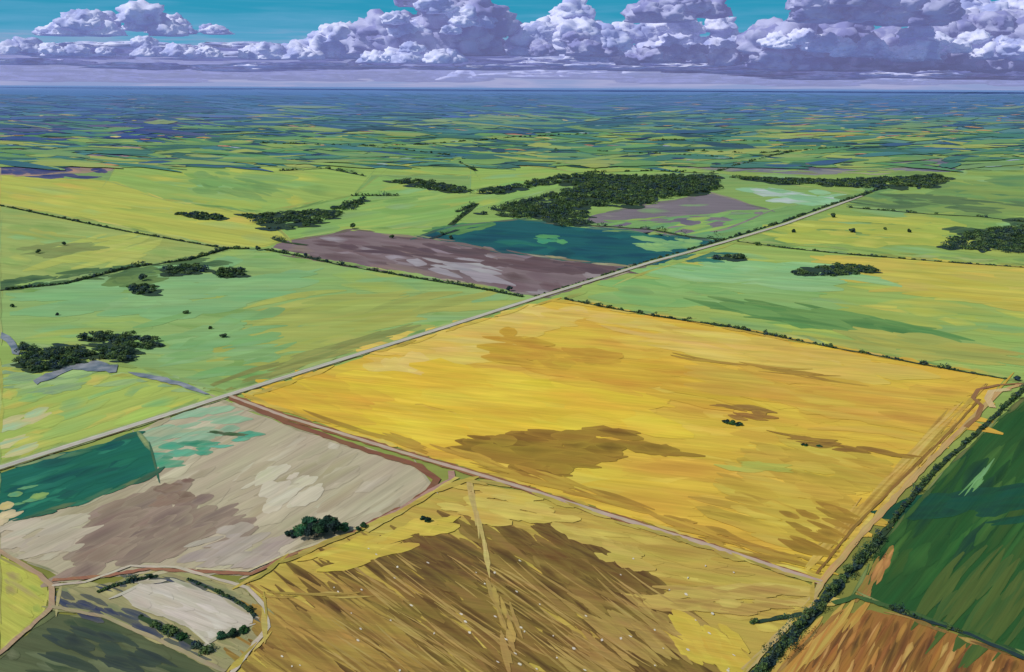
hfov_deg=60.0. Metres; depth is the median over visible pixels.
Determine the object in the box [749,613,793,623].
hedgerow
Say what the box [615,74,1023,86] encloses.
cloud
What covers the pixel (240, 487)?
fallow field
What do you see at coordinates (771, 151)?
hedgerow
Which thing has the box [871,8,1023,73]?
cloud
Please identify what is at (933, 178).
woodland
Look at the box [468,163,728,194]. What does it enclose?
green field
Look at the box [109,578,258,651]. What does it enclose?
fallow field
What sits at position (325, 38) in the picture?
cloud
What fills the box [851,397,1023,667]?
dark green field
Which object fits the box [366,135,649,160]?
green field
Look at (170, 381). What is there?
river
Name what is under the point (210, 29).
cloud
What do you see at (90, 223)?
hedgerow
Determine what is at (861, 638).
stubble field
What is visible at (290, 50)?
cloud
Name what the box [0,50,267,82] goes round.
cloud
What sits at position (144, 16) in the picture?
cloud
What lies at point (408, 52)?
cloud
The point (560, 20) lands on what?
cloud
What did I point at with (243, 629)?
tree clump
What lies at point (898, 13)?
cloud
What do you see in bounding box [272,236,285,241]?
hedgerow
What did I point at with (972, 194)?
green field
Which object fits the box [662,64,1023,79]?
cloud
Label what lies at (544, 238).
teal crop field
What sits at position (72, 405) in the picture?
meadow
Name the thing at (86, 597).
field
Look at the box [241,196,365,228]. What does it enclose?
woodland
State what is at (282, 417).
farm track
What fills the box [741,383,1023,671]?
farm track
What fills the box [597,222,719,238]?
hedgerow
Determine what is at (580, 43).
cloud
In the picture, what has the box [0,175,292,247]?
green field
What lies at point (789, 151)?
hedgerow
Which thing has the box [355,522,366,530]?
bush
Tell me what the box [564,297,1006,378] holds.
hedgerow
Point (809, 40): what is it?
cloud
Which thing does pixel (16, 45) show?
cloud
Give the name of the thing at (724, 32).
cloud
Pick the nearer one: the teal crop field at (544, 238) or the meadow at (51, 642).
the meadow at (51, 642)
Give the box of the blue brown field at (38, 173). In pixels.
[0,137,141,178]
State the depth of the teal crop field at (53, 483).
352.52 m
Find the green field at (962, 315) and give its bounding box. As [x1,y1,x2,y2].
[561,238,1023,382]
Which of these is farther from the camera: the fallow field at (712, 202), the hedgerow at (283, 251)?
the fallow field at (712, 202)
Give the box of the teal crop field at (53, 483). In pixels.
[0,431,164,525]
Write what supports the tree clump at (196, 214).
on the green field at (107, 202)
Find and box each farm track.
[0,549,270,671]
[52,395,822,583]
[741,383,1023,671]
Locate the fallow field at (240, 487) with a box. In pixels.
[0,394,437,587]
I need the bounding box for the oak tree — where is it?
[138,274,146,280]
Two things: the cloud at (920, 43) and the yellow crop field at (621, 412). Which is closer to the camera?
the yellow crop field at (621, 412)
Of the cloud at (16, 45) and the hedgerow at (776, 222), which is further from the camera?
the cloud at (16, 45)
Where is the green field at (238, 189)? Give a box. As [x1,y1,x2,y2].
[102,151,482,212]
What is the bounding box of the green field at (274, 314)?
[0,247,537,392]
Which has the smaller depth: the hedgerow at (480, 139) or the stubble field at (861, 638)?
the stubble field at (861, 638)
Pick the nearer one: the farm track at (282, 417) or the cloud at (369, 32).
the farm track at (282, 417)
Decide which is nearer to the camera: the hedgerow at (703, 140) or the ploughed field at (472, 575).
the ploughed field at (472, 575)
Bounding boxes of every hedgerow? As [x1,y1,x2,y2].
[0,204,221,247]
[5,246,228,289]
[96,574,157,592]
[138,614,214,655]
[186,577,255,615]
[228,246,522,296]
[262,141,456,155]
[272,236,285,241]
[279,166,362,174]
[350,192,398,195]
[364,133,586,145]
[451,201,475,222]
[459,161,475,169]
[534,248,692,296]
[554,148,717,156]
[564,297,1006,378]
[584,168,714,172]
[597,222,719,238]
[652,138,780,141]
[685,145,849,152]
[691,192,868,248]
[717,149,797,170]
[737,240,1022,267]
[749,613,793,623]
[753,528,884,671]
[846,205,1022,221]
[861,179,929,195]
[879,382,1023,537]
[888,602,962,631]
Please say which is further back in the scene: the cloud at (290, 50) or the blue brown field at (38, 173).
the cloud at (290, 50)
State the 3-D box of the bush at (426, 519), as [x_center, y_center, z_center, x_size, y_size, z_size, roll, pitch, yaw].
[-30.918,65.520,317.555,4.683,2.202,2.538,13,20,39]
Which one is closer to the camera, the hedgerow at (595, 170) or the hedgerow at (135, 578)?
the hedgerow at (135, 578)
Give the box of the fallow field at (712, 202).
[587,192,774,236]
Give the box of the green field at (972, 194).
[696,164,1023,263]
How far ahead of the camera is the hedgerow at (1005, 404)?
365.92 m
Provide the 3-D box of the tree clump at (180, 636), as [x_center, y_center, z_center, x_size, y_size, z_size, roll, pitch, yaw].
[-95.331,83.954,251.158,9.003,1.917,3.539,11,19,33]
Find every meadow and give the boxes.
[0,206,229,297]
[0,360,217,471]
[0,556,48,649]
[0,611,214,671]
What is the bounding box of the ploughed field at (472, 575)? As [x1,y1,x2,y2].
[223,476,839,671]
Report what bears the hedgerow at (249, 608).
on the field at (86, 597)
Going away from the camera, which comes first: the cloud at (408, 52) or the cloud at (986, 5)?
the cloud at (408, 52)
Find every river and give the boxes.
[33,360,117,383]
[129,372,207,393]
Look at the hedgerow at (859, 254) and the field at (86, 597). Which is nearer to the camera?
the field at (86, 597)
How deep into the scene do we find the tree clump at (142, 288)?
675.40 m
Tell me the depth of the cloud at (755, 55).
38553.33 m
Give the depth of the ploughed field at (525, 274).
795.06 m
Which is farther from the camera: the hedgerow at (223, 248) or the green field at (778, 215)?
the green field at (778, 215)
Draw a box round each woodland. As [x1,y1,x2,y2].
[11,330,162,370]
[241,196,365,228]
[391,177,466,192]
[467,172,720,193]
[481,179,723,217]
[526,206,591,225]
[729,173,950,188]
[940,224,1023,252]
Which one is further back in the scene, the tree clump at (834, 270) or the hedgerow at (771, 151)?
the hedgerow at (771, 151)
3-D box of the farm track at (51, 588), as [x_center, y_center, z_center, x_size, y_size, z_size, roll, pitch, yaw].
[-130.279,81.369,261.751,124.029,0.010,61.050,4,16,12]
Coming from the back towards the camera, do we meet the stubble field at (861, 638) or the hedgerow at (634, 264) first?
the hedgerow at (634, 264)
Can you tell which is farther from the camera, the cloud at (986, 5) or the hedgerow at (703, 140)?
the cloud at (986, 5)
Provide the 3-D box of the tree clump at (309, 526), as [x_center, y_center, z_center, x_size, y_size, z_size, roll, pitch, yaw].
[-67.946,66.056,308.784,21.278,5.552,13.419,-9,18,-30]
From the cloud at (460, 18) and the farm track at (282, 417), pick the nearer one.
the farm track at (282, 417)
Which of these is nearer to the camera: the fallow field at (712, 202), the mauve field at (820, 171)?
the fallow field at (712, 202)
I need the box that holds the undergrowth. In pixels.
[0,139,1023,671]
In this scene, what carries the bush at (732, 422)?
on the ground at (726, 181)
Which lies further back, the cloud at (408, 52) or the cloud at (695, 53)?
the cloud at (695, 53)
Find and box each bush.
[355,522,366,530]
[420,515,431,522]
[721,419,742,425]
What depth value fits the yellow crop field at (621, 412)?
423.46 m
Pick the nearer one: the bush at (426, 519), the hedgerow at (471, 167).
the bush at (426, 519)
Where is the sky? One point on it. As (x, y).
(274, 21)
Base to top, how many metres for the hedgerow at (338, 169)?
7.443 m
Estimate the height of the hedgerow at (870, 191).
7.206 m
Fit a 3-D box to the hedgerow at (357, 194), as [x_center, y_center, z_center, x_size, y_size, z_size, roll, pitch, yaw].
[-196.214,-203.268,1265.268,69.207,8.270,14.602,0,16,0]
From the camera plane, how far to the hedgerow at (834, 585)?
262.73 m
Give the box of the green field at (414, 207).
[254,168,561,241]
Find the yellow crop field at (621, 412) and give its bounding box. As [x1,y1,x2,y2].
[241,297,1013,578]
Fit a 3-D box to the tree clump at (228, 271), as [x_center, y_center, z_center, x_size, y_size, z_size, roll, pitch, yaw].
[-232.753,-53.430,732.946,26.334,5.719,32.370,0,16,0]
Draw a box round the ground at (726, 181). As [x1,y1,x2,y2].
[0,85,1023,671]
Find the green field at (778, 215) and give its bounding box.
[565,193,857,239]
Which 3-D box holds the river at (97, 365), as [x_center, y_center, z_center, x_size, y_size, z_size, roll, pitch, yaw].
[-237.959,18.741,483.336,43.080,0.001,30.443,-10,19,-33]
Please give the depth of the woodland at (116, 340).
512.62 m
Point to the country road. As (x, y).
(55, 449)
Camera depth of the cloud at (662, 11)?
38281.09 m
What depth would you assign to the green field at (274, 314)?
614.32 m
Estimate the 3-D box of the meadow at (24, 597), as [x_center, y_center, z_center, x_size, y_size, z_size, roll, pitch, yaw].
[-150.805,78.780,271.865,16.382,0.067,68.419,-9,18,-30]
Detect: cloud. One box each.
[0,36,59,54]
[0,41,330,71]
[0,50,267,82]
[31,0,188,36]
[40,36,223,57]
[144,12,234,34]
[220,49,700,82]
[233,56,730,71]
[237,39,325,59]
[291,21,360,58]
[339,0,522,56]
[356,41,467,63]
[379,0,497,37]
[503,0,632,56]
[527,30,624,56]
[561,17,744,63]
[611,43,741,65]
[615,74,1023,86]
[620,0,732,22]
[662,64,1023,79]
[701,64,1023,79]
[736,17,906,71]
[756,28,889,52]
[785,0,965,26]
[829,26,1023,62]
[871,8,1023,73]
[960,0,1023,12]
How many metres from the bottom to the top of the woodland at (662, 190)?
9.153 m
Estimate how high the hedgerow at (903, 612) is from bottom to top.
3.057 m
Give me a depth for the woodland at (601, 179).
1463.74 m
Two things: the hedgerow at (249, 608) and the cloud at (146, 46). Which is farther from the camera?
the cloud at (146, 46)
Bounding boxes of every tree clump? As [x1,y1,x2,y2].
[125,283,156,294]
[162,262,208,275]
[165,625,187,640]
[174,211,223,219]
[215,266,245,276]
[216,625,248,639]
[284,514,348,537]
[712,253,745,259]
[790,262,878,276]
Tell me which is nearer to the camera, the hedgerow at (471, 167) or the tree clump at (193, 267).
the tree clump at (193, 267)
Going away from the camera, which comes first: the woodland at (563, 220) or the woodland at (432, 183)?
the woodland at (563, 220)
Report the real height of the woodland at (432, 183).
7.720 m
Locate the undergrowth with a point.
(312, 223)
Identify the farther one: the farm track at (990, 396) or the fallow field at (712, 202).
the fallow field at (712, 202)
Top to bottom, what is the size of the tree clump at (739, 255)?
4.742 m
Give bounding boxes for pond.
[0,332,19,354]
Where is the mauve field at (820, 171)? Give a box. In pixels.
[671,158,968,174]
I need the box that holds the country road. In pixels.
[0,196,862,469]
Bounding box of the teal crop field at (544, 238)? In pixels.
[410,217,718,268]
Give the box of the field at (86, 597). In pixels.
[42,565,274,671]
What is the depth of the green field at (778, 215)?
1031.80 m
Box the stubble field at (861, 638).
[771,593,1023,671]
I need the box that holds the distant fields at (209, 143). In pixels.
[0,91,1023,172]
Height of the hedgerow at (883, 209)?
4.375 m
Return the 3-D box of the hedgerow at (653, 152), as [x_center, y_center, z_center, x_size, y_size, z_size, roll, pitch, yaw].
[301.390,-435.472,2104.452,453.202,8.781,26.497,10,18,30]
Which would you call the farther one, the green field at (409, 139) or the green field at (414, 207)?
the green field at (409, 139)
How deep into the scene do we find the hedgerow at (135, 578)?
277.25 m
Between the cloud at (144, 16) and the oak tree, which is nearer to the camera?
the oak tree
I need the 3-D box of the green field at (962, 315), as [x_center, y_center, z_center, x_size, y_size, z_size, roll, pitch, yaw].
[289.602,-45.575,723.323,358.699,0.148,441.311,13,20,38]
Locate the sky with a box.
[0,0,1023,89]
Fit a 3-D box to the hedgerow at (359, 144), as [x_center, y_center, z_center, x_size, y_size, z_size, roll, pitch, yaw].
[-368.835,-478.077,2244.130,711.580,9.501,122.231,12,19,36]
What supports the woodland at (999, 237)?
on the ground at (726, 181)
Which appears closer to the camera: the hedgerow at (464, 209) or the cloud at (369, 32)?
the hedgerow at (464, 209)
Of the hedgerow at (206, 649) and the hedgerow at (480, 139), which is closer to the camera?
the hedgerow at (206, 649)
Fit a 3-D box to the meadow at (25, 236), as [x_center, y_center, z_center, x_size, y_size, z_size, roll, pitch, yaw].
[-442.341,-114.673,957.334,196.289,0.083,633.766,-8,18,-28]
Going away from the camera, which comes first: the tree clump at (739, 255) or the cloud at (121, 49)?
the tree clump at (739, 255)
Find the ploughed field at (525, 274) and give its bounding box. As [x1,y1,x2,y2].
[271,229,645,297]

